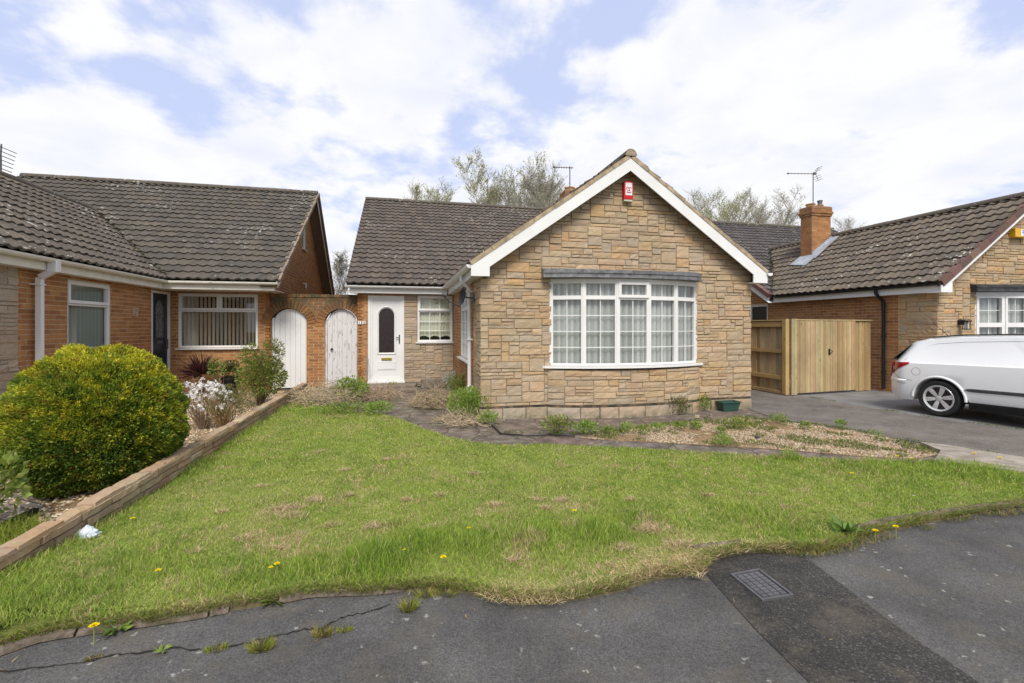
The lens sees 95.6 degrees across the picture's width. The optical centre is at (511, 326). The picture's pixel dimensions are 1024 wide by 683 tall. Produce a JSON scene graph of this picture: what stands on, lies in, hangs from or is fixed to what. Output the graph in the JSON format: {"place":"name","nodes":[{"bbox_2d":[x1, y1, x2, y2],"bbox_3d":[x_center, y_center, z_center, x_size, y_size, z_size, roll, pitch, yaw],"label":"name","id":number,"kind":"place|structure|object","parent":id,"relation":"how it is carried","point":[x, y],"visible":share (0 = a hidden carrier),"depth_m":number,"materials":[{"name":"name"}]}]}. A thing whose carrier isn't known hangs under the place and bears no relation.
{"place":"outdoors","nodes":[
{"label":"outdoors","id":0,"kind":"place"},
{"bbox_2d":[0,479,57,522],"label":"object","id":1,"kind":"structure","parent":0,"point":[32,504],"depth_m":4.10,"materials":[{"name":"gravel"}]},
{"bbox_2d":[0,390,286,542],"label":"gravel bed","id":2,"kind":"object","parent":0,"point":[67,505],"depth_m":4.39,"materials":[{"name":"gravel"}]},
{"bbox_2d":[0,449,32,512],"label":"hydrangea","id":3,"kind":"object","parent":2,"relation":"on","point":[20,480],"visible":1,"depth_m":3.63,"materials":[{"name":"green plant"}]},
{"bbox_2d":[0,508,38,528],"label":"edging strip","id":4,"kind":"object","parent":2,"relation":"on","point":[30,513],"visible":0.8,"depth_m":3.82,"materials":[{"name":"black plastic"}]},
{"bbox_2d":[0,507,57,544],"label":"garden grass","id":5,"kind":"structure","parent":2,"relation":"on","point":[19,529],"depth_m":3.49,"materials":[{"name":"plant"}]},
{"bbox_2d":[0,343,191,499],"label":"rounded shrub","id":6,"kind":"object","parent":2,"relation":"on","point":[75,418],"visible":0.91,"depth_m":4.29,"materials":[{"name":"green plant"}]},
{"bbox_2d":[175,351,223,394],"bbox_3d":[-7.150,1.056,10.623,0.988,1.035,0.991,0,0,45],"label":"cordyline","id":7,"kind":"object","parent":2,"relation":"on","point":[196,367],"visible":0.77,"depth_m":10.59,"materials":[{"name":"red plant"}]},
{"bbox_2d":[177,376,239,427],"bbox_3d":[-4.783,1.159,7.166,1.021,0.811,0.896,0,0,-13],"label":"magnolia shrub","id":8,"kind":"object","parent":2,"relation":"on","point":[202,420],"visible":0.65,"depth_m":7.11,"materials":[{"name":"white plant"}]},
{"bbox_2d":[206,358,225,392],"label":"young shrub","id":9,"kind":"object","parent":2,"relation":"on","point":[217,364],"visible":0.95,"depth_m":10.10,"materials":[{"name":"green plant"}]},
{"bbox_2d":[198,383,256,426],"bbox_3d":[-4.432,1.225,7.288,0.750,0.676,0.765,0,0,-13],"label":"upright shrub","id":10,"kind":"object","parent":2,"relation":"on","point":[221,422],"visible":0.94,"depth_m":7.20,"materials":[{"name":"green plant"}]},
{"bbox_2d":[220,359,239,396],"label":"shrub","id":11,"kind":"object","parent":2,"relation":"on","point":[228,379],"visible":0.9,"depth_m":10.26,"materials":[{"name":"green plant"}]},
{"bbox_2d":[234,337,288,405],"bbox_3d":[-4.984,0.881,9.238,1.001,1.368,0.985,0,0,-13],"label":"leafy shrub","id":12,"kind":"object","parent":2,"relation":"on","point":[268,374],"visible":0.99,"depth_m":9.15,"materials":[{"name":"green plant"}]},
{"bbox_2d":[0,394,1023,641],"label":"lawn grass","id":13,"kind":"structure","parent":0,"point":[363,551],"depth_m":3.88,"materials":[{"name":"plant"}]},
{"bbox_2d":[0,476,293,615],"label":"lawn bank","id":14,"kind":"structure","parent":13,"relation":"on","point":[182,522],"depth_m":3.24,"materials":[{"name":"plant"}]},
{"bbox_2d":[72,525,101,538],"bbox_3d":[-3.060,1.467,3.334,0.179,0.086,0.137,0,0,15],"label":"plastic bag","id":15,"kind":"object","parent":14,"relation":"on","point":[87,530],"visible":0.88,"depth_m":3.32,"materials":[{"name":"plastic"}]},
{"bbox_2d":[182,448,790,562],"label":"dry grass mats","id":16,"kind":"object","parent":13,"relation":"on","point":[442,493],"visible":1,"depth_m":3.75,"materials":[{"name":"plant"}]},
{"bbox_2d":[0,497,1023,645],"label":"edge grass","id":17,"kind":"structure","parent":13,"relation":"on","point":[849,538],"depth_m":2.78,"materials":[{"name":"plant"}]},
{"bbox_2d":[827,513,865,533],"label":"broad leaf weed","id":18,"kind":"object","parent":17,"relation":"on","point":[846,527],"visible":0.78,"depth_m":3.54,"materials":[{"name":"green plant"}]},
{"bbox_2d":[475,534,804,605],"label":"dry grass","id":19,"kind":"structure","parent":13,"relation":"on","point":[591,576],"depth_m":2.92,"materials":[{"name":"plant"}]},
{"bbox_2d":[851,499,1022,527],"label":"kerb","id":20,"kind":"structure","parent":13,"relation":"on","point":[908,515],"depth_m":3.88,"materials":[{"name":"concrete"}]},
{"bbox_2d":[0,508,1023,682],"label":"pavement","id":21,"kind":"structure","parent":0,"point":[926,590],"depth_m":2.40,"materials":[{"name":"asphalt"}]},
{"bbox_2d":[0,604,229,655],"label":"kerb","id":22,"kind":"structure","parent":21,"relation":"on","point":[7,648],"depth_m":2.41,"materials":[{"name":"concrete"}]},
{"bbox_2d":[100,619,134,636],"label":"broad leaf weed","id":23,"kind":"object","parent":21,"relation":"on","point":[111,631],"visible":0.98,"depth_m":2.42,"materials":[{"name":"green plant"}]},
{"bbox_2d":[153,643,172,653],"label":"broad leaf weed","id":24,"kind":"object","parent":21,"relation":"on","point":[159,649],"visible":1,"depth_m":2.29,"materials":[{"name":"green plant"}]},
{"bbox_2d":[0,604,389,671],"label":"pavement crack","id":25,"kind":"object","parent":21,"relation":"on","point":[181,647],"visible":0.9,"depth_m":2.29,"materials":[{"name":"asphalt"}]},
{"bbox_2d":[203,641,228,653],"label":"grass tuft","id":26,"kind":"object","parent":21,"relation":"on","point":[222,646],"visible":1,"depth_m":2.29,"materials":[{"name":"plant"}]},
{"bbox_2d":[244,634,277,653],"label":"grass tuft","id":27,"kind":"object","parent":21,"relation":"on","point":[269,644],"visible":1,"depth_m":2.29,"materials":[{"name":"plant"}]},
{"bbox_2d":[258,598,281,607],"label":"broad leaf weed","id":28,"kind":"object","parent":21,"relation":"on","point":[268,601],"visible":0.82,"depth_m":2.65,"materials":[{"name":"green plant"}]},
{"bbox_2d":[308,620,336,639],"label":"grass tuft","id":29,"kind":"object","parent":21,"relation":"on","point":[316,633],"visible":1,"depth_m":2.40,"materials":[{"name":"plant"}]},
{"bbox_2d":[279,585,405,602],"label":"kerb","id":30,"kind":"structure","parent":21,"relation":"on","point":[300,596],"depth_m":2.74,"materials":[{"name":"concrete"}]},
{"bbox_2d":[336,624,354,633],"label":"grass tuft","id":31,"kind":"object","parent":21,"relation":"on","point":[339,630],"visible":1,"depth_m":2.44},
{"bbox_2d":[396,593,423,612],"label":"grass tuft","id":32,"kind":"object","parent":21,"relation":"on","point":[404,607],"visible":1,"depth_m":2.61,"materials":[{"name":"plant"}]},
{"bbox_2d":[411,583,435,598],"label":"grass tuft","id":33,"kind":"object","parent":21,"relation":"on","point":[422,592],"visible":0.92,"depth_m":2.76,"materials":[{"name":"plant"}]},
{"bbox_2d":[428,586,459,597],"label":"grass tuft","id":34,"kind":"object","parent":21,"relation":"on","point":[449,591],"visible":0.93,"depth_m":2.77,"materials":[{"name":"plant"}]},
{"bbox_2d":[0,526,1018,670],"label":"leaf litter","id":35,"kind":"object","parent":21,"relation":"on","point":[507,604],"visible":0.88,"depth_m":2.65,"materials":[{"name":"brown plant"}]},
{"bbox_2d":[692,539,741,547],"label":"kerb","id":36,"kind":"structure","parent":21,"relation":"on","point":[708,544],"depth_m":3.31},
{"bbox_2d":[704,551,978,682],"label":"pavement trench","id":37,"kind":"object","parent":21,"relation":"on","point":[866,643],"visible":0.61,"depth_m":2.44,"materials":[{"name":"asphalt"}]},
{"bbox_2d":[730,568,793,601],"bbox_3d":[1.535,1.596,2.863,0.244,0.028,0.304,0,0,-13],"label":"access cover","id":38,"kind":"object","parent":37,"relation":"in","point":[760,584],"visible":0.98,"depth_m":2.84,"materials":[{"name":"metal"}]},
{"bbox_2d":[759,507,1023,556],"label":"verge weeds","id":39,"kind":"object","parent":21,"relation":"on","point":[855,543],"visible":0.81,"depth_m":3.45,"materials":[{"name":"green plant"}]},
{"bbox_2d":[0,0,1023,319],"label":"sky","id":40,"kind":"structure","parent":0,"point":[905,108],"materials":[{"name":"white"}]},
{"bbox_2d":[307,379,934,461],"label":"path","id":41,"kind":"structure","parent":0,"point":[473,433],"depth_m":7.23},
{"bbox_2d":[281,373,366,406],"bbox_3d":[-3.866,1.258,9.654,1.898,0.610,1.772,0,0,-13],"label":"dead twig heap","id":42,"kind":"object","parent":41,"relation":"on","point":[327,396],"visible":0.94,"depth_m":9.42,"materials":[{"name":"plant"}]},
{"bbox_2d":[316,400,378,416],"bbox_3d":[-2.953,1.468,8.395,1.133,0.254,1.161,0,0,-13],"label":"weed clump","id":43,"kind":"object","parent":41,"relation":"on","point":[343,407],"visible":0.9,"depth_m":8.30,"materials":[{"name":"green plant"}]},
{"bbox_2d":[334,375,369,399],"bbox_3d":[-3.414,1.308,9.879,0.771,0.583,0.771,0,0,-13],"label":"weed clump","id":44,"kind":"object","parent":41,"relation":"on","point":[351,382],"visible":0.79,"depth_m":9.83,"materials":[{"name":"green plant"}]},
{"bbox_2d":[343,379,408,401],"bbox_3d":[-3.039,1.343,10.253,1.536,0.438,1.380,0,0,-13],"label":"dead twig heap","id":45,"kind":"object","parent":41,"relation":"on","point":[378,391],"visible":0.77,"depth_m":10.10,"materials":[{"name":"plant"}]},
{"bbox_2d":[364,400,394,414],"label":"weed clump","id":46,"kind":"object","parent":41,"relation":"on","point":[373,404],"visible":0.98,"depth_m":8.19,"materials":[{"name":"green plant"}]},
{"bbox_2d":[358,382,416,393],"bbox_3d":[-3.067,1.518,11.444,1.449,0.125,1.080,0,0,-13],"label":"door step","id":47,"kind":"object","parent":41,"relation":"on","point":[404,387],"depth_m":11.45,"materials":[{"name":"stone"}]},
{"bbox_2d":[421,378,445,387],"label":"concrete block","id":48,"kind":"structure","parent":41,"relation":"on","point":[441,382],"depth_m":11.91,"materials":[{"name":"concrete"}]},
{"bbox_2d":[405,381,462,410],"bbox_3d":[-1.517,1.311,9.215,1.380,0.504,1.496,0,0,-13],"label":"dead shrub","id":49,"kind":"object","parent":41,"relation":"on","point":[422,400],"visible":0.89,"depth_m":9.05,"materials":[{"name":"plant"}]},
{"bbox_2d":[447,373,465,398],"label":"leafy shrub","id":50,"kind":"object","parent":41,"relation":"on","point":[461,384],"visible":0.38,"depth_m":10.00,"materials":[{"name":"green plant"}]},
{"bbox_2d":[429,402,501,427],"bbox_3d":[-0.780,1.385,7.630,1.222,0.357,1.317,0,0,-35],"label":"dead shrub","id":51,"kind":"object","parent":41,"relation":"on","point":[462,419],"visible":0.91,"depth_m":7.52,"materials":[{"name":"plant"}]},
{"bbox_2d":[445,385,493,417],"bbox_3d":[-0.719,1.304,7.991,0.879,0.596,0.877,0,0,-13],"label":"leafy shrub","id":52,"kind":"object","parent":41,"relation":"on","point":[472,399],"visible":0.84,"depth_m":7.85,"materials":[{"name":"green plant"}]},
{"bbox_2d":[477,409,498,425],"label":"weed clump","id":53,"kind":"object","parent":41,"relation":"on","point":[489,415],"visible":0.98,"depth_m":7.39,"materials":[{"name":"green plant"}]},
{"bbox_2d":[476,419,574,436],"bbox_3d":[-0.027,1.560,7.018,1.951,0.021,0.562,0,0,39],"label":"hose pipe","id":54,"kind":"object","parent":41,"relation":"on","point":[529,434],"visible":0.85,"depth_m":6.69,"materials":[{"name":"black plastic"}]},
{"bbox_2d":[539,413,573,433],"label":"weed clump","id":55,"kind":"object","parent":41,"relation":"on","point":[557,422],"visible":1,"depth_m":6.77,"materials":[{"name":"green plant"}]},
{"bbox_2d":[574,419,598,433],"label":"weed clump","id":56,"kind":"object","parent":41,"relation":"on","point":[585,425],"visible":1,"depth_m":6.79,"materials":[{"name":"green plant"}]},
{"bbox_2d":[504,420,685,433],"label":"joint weeds","id":57,"kind":"object","parent":41,"relation":"on","point":[588,431],"visible":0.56,"depth_m":6.85,"materials":[{"name":"green plant"}]},
{"bbox_2d":[668,394,691,413],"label":"weed clump","id":58,"kind":"object","parent":41,"relation":"on","point":[684,405],"visible":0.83,"depth_m":8.32,"materials":[{"name":"green plant"}]},
{"bbox_2d":[695,394,710,409],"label":"weed clump","id":59,"kind":"object","parent":41,"relation":"on","point":[707,403],"visible":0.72,"depth_m":8.69,"materials":[{"name":"green plant"}]},
{"bbox_2d":[715,400,741,410],"bbox_3d":[4.077,1.489,8.744,0.400,0.172,0.230,0,0,-13],"label":"trough planter","id":60,"kind":"object","parent":41,"relation":"on","point":[728,405],"visible":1,"depth_m":8.67,"materials":[{"name":"green plastic"}]},
{"bbox_2d":[750,319,788,394],"bbox_3d":[5.814,0.690,12.845,0.150,1.740,4.570,0,0,-13],"label":"timber fence","id":61,"kind":"object","parent":41,"relation":"on","point":[769,366],"visible":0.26,"depth_m":11.14,"materials":[{"name":"wood"}]},
{"bbox_2d":[797,420,996,452],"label":"joint weeds","id":62,"kind":"object","parent":41,"relation":"on","point":[863,431],"visible":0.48,"depth_m":7.13,"materials":[{"name":"green plant"}]},
{"bbox_2d":[920,442,1023,473],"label":"path slab","id":63,"kind":"structure","parent":41,"relation":"on","point":[961,453],"depth_m":5.45,"materials":[{"name":"concrete"}]},
{"bbox_2d":[580,417,937,458],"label":"gravel","id":64,"kind":"structure","parent":0,"point":[669,438],"depth_m":6.53,"materials":[{"name":"gravel"}]},
{"bbox_2d":[617,420,636,431],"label":"weed sprig","id":65,"kind":"object","parent":64,"relation":"on","point":[624,426],"visible":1,"depth_m":6.86,"materials":[{"name":"green plant"}]},
{"bbox_2d":[635,424,650,434],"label":"weed sprig","id":66,"kind":"object","parent":64,"relation":"on","point":[645,427],"visible":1,"depth_m":6.74,"materials":[{"name":"green plant"}]},
{"bbox_2d":[649,421,665,431],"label":"weed sprig","id":67,"kind":"object","parent":64,"relation":"on","point":[654,424],"visible":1,"depth_m":6.91,"materials":[{"name":"green plant"}]},
{"bbox_2d":[711,432,733,444],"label":"weed sprig","id":68,"kind":"object","parent":64,"relation":"on","point":[720,438],"visible":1,"depth_m":6.10,"materials":[{"name":"green plant"}]},
{"bbox_2d":[724,415,758,429],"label":"weed clump","id":69,"kind":"object","parent":64,"relation":"on","point":[738,421],"visible":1,"depth_m":7.08,"materials":[{"name":"green plant"}]},
{"bbox_2d":[594,415,937,456],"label":"gravel weeds","id":70,"kind":"object","parent":64,"relation":"on","point":[920,447],"visible":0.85,"depth_m":6.37,"materials":[{"name":"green plant"}]},
{"bbox_2d":[768,412,789,422],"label":"weed clump","id":71,"kind":"object","parent":64,"relation":"on","point":[778,417],"visible":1,"depth_m":7.48,"materials":[{"name":"green plant"}]},
{"bbox_2d":[748,389,1023,456],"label":"driveway","id":72,"kind":"structure","parent":0,"point":[935,430],"depth_m":7.56,"materials":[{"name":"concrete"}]},
{"bbox_2d":[772,390,1023,430],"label":"neighbour driveway","id":73,"kind":"structure","parent":0,"point":[877,399],"depth_m":9.18,"materials":[{"name":"asphalt"}]},
{"bbox_2d":[791,319,872,394],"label":"timber gate","id":74,"kind":"structure","parent":73,"relation":"on","point":[830,355],"depth_m":10.96,"materials":[{"name":"brown wood"}]},
{"bbox_2d":[811,397,1022,429],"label":"joint weeds","id":75,"kind":"object","parent":73,"relation":"on","point":[934,416],"visible":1,"depth_m":7.79,"materials":[{"name":"green plant"}]},
{"bbox_2d":[891,322,1023,416],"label":"estate van","id":76,"kind":"object","parent":73,"relation":"on","point":[947,375],"visible":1,"depth_m":7.88,"materials":[{"name":"white paint"}]},
{"label":"ground","id":77,"kind":"structure","parent":0,"visible":0},
{"bbox_2d":[0,382,307,575],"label":"garden wall","id":78,"kind":"structure","parent":77,"relation":"on","point":[123,493],"depth_m":3.93,"materials":[{"name":"stone"}]},
{"bbox_2d":[0,170,335,400],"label":"bungalow","id":79,"kind":"object","parent":77,"relation":"on","point":[187,270],"visible":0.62,"depth_m":10.98,"materials":[{"name":"tile"}]},
{"bbox_2d":[0,144,16,174],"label":"tv aerial","id":80,"kind":"object","parent":79,"relation":"attached to","point":[1,156],"visible":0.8,"depth_m":9.68,"materials":[{"name":"metal"}]},
{"bbox_2d":[68,279,109,347],"bbox_3d":[-7.432,-0.062,8.157,0.150,1.435,1.230,0,0,-13],"label":"window","id":81,"kind":"structure","parent":79,"relation":"in","point":[88,302],"depth_m":8.24,"materials":[{"name":"white plastic"}]},
{"bbox_2d":[175,293,259,349],"bbox_3d":[-7.097,-0.127,11.272,1.820,1.345,0.271,0,0,-13],"label":"window","id":82,"kind":"structure","parent":79,"relation":"in","point":[191,308],"depth_m":11.29,"materials":[{"name":"white plastic"}]},
{"bbox_2d":[261,293,356,390],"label":"arched wall","id":83,"kind":"structure","parent":77,"relation":"on","point":[316,310],"depth_m":11.68,"materials":[{"name":"brick"}]},
{"bbox_2d":[272,309,305,389],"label":"garden gate","id":84,"kind":"structure","parent":83,"relation":"attached to","point":[289,328],"depth_m":11.63,"materials":[{"name":"white wood"}]},
{"bbox_2d":[325,309,356,386],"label":"garden gate","id":85,"kind":"structure","parent":83,"relation":"attached to","point":[341,342],"depth_m":11.88,"materials":[{"name":"white paint"}]},
{"bbox_2d":[327,249,350,319],"bbox_3d":[-8.045,-1.030,21.688,2.136,5.294,1.410,0,0,24],"label":"spring tree","id":86,"kind":"object","parent":77,"relation":"on","point":[339,266],"visible":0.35,"depth_m":21.55,"materials":[{"name":"green plant"}]},
{"bbox_2d":[407,176,460,201],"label":"spring tree","id":87,"kind":"object","parent":77,"relation":"on","point":[416,193],"visible":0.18,"depth_m":29.93,"materials":[{"name":"green plant"}]},
{"bbox_2d":[451,145,525,204],"bbox_3d":[-1.689,-5.618,33.909,6.042,14.623,5.023,0,0,3],"label":"spring tree","id":88,"kind":"object","parent":77,"relation":"on","point":[489,195],"visible":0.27,"depth_m":33.35,"materials":[{"name":"green plant"}]},
{"bbox_2d":[498,147,555,204],"bbox_3d":[0.506,-5.705,35.702,6.163,14.821,5.740,0,0,34],"label":"spring tree","id":89,"kind":"object","parent":77,"relation":"on","point":[537,159],"visible":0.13,"depth_m":34.44,"materials":[{"name":"green plant"}]},
{"bbox_2d":[488,165,566,206],"bbox_3d":[-0.052,-5.076,33.500,8.651,13.542,6.194,0,0,-9],"label":"spring tree","id":90,"kind":"object","parent":77,"relation":"on","point":[538,198],"visible":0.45,"depth_m":33.31,"materials":[{"name":"green plant"}]},
{"bbox_2d":[514,160,567,206],"bbox_3d":[2.214,-5.478,36.012,5.602,14.406,5.452,0,0,-41],"label":"spring tree","id":91,"kind":"object","parent":77,"relation":"on","point":[530,186],"visible":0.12,"depth_m":34.55,"materials":[{"name":"green plant"}]},
{"bbox_2d":[535,188,561,206],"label":"spring tree","id":92,"kind":"object","parent":77,"relation":"on","point":[549,197],"visible":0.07,"depth_m":31.43,"materials":[{"name":"green plant"}]},
{"bbox_2d":[345,149,772,419],"bbox_3d":[-0.856,-1.609,15.752,8.312,6.439,16.313,0,0,-13],"label":"bungalow","id":93,"kind":"object","parent":77,"relation":"on","point":[596,296],"visible":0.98,"depth_m":8.48,"materials":[{"name":"stone"}]},
{"bbox_2d":[367,295,404,383],"bbox_3d":[-3.248,0.325,11.982,0.940,2.250,0.130,0,0,-13],"label":"front door","id":94,"kind":"structure","parent":93,"relation":"in","point":[385,313],"depth_m":12.00,"materials":[{"name":"white plastic"}]},
{"bbox_2d":[416,295,453,342],"bbox_3d":[-2.039,-0.192,12.280,1.010,1.255,0.170,0,0,-13],"label":"window","id":95,"kind":"structure","parent":93,"relation":"in","point":[434,313],"depth_m":12.33,"materials":[{"name":"white plastic"}]},
{"bbox_2d":[442,287,474,306],"bbox_3d":[-0.963,-0.542,8.430,0.586,0.374,0.335,0,0,1],"label":"satellite dish","id":96,"kind":"object","parent":93,"relation":"attached to","point":[462,296],"visible":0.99,"depth_m":8.46,"materials":[{"name":"black plastic"}]},
{"bbox_2d":[457,290,467,363],"bbox_3d":[-0.970,-0.032,9.894,0.224,1.495,1.820,0,0,-13],"label":"window","id":97,"kind":"structure","parent":93,"relation":"in","point":[464,307],"depth_m":10.23,"materials":[{"name":"white plastic"}]},
{"bbox_2d":[542,280,702,368],"bbox_3d":[2.107,-0.042,8.330,3.200,1.535,0.462,0,0,-13],"label":"bow window","id":98,"kind":"structure","parent":93,"relation":"in","point":[596,324],"depth_m":8.22,"materials":[{"name":"white plastic"}]},
{"bbox_2d":[622,181,632,201],"bbox_3d":[2.096,-2.445,8.399,0.180,0.360,0.098,0,0,-13],"label":"alarm box","id":99,"kind":"object","parent":93,"relation":"attached to","point":[627,191],"visible":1,"depth_m":8.37,"materials":[{"name":"plastic"}]},
{"bbox_2d":[683,187,738,220],"bbox_3d":[14.091,-4.530,35.673,6.131,12.438,6.320,0,0,37],"label":"spring tree","id":100,"kind":"object","parent":77,"relation":"on","point":[707,211],"visible":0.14,"depth_m":35.40,"materials":[{"name":"green plant"}]},
{"bbox_2d":[691,187,781,223],"bbox_3d":[17.921,-4.923,36.251,7.625,13.218,8.789,0,0,-15],"label":"spring tree","id":101,"kind":"object","parent":77,"relation":"on","point":[734,216],"visible":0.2,"depth_m":36.16,"materials":[{"name":"green plant"}]},
{"bbox_2d":[738,183,808,224],"bbox_3d":[19.445,-4.464,34.423,5.735,12.270,4.737,0,0,-44],"label":"spring tree","id":102,"kind":"object","parent":77,"relation":"on","point":[781,214],"visible":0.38,"depth_m":34.08,"materials":[{"name":"green plant"}]},
{"bbox_2d":[831,216,864,231],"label":"spring tree","id":103,"kind":"object","parent":77,"relation":"on","point":[846,224],"visible":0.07,"depth_m":34.66,"materials":[{"name":"green plant"}]},
{"bbox_2d":[710,192,1023,391],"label":"bungalow","id":104,"kind":"object","parent":77,"relation":"on","point":[904,283],"visible":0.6,"depth_m":11.46,"materials":[{"name":"tile"}]},
{"bbox_2d":[750,304,767,319],"bbox_3d":[8.178,-0.312,15.374,0.150,0.815,0.900,0,0,-13],"label":"window","id":105,"kind":"structure","parent":104,"relation":"in","point":[758,312],"depth_m":15.44,"materials":[{"name":"glass"}]},
{"bbox_2d":[787,166,822,204],"bbox_3d":[9.534,-4.465,15.104,1.148,1.550,0.307,0,0,-13],"label":"tv aerial","id":106,"kind":"object","parent":104,"relation":"attached to","point":[814,173],"visible":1,"depth_m":15.18,"materials":[{"name":"metal"}]},
{"bbox_2d":[958,320,971,328],"bbox_3d":[9.964,-0.045,10.215,0.120,0.210,0.205,0,0,-13],"label":"wall lantern","id":107,"kind":"object","parent":104,"relation":"attached to","point":[965,323],"depth_m":10.17,"materials":[{"name":"black plastic"}]},
{"bbox_2d":[974,295,1023,333],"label":"bow window","id":108,"kind":"structure","parent":104,"relation":"in","point":[995,314],"depth_m":10.47,"materials":[{"name":"white plastic"}]},
{"bbox_2d":[1009,228,1023,238],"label":"alarm box","id":109,"kind":"object","parent":104,"relation":"attached to","point":[1016,232],"visible":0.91,"depth_m":10.57,"materials":[{"name":"plastic"}]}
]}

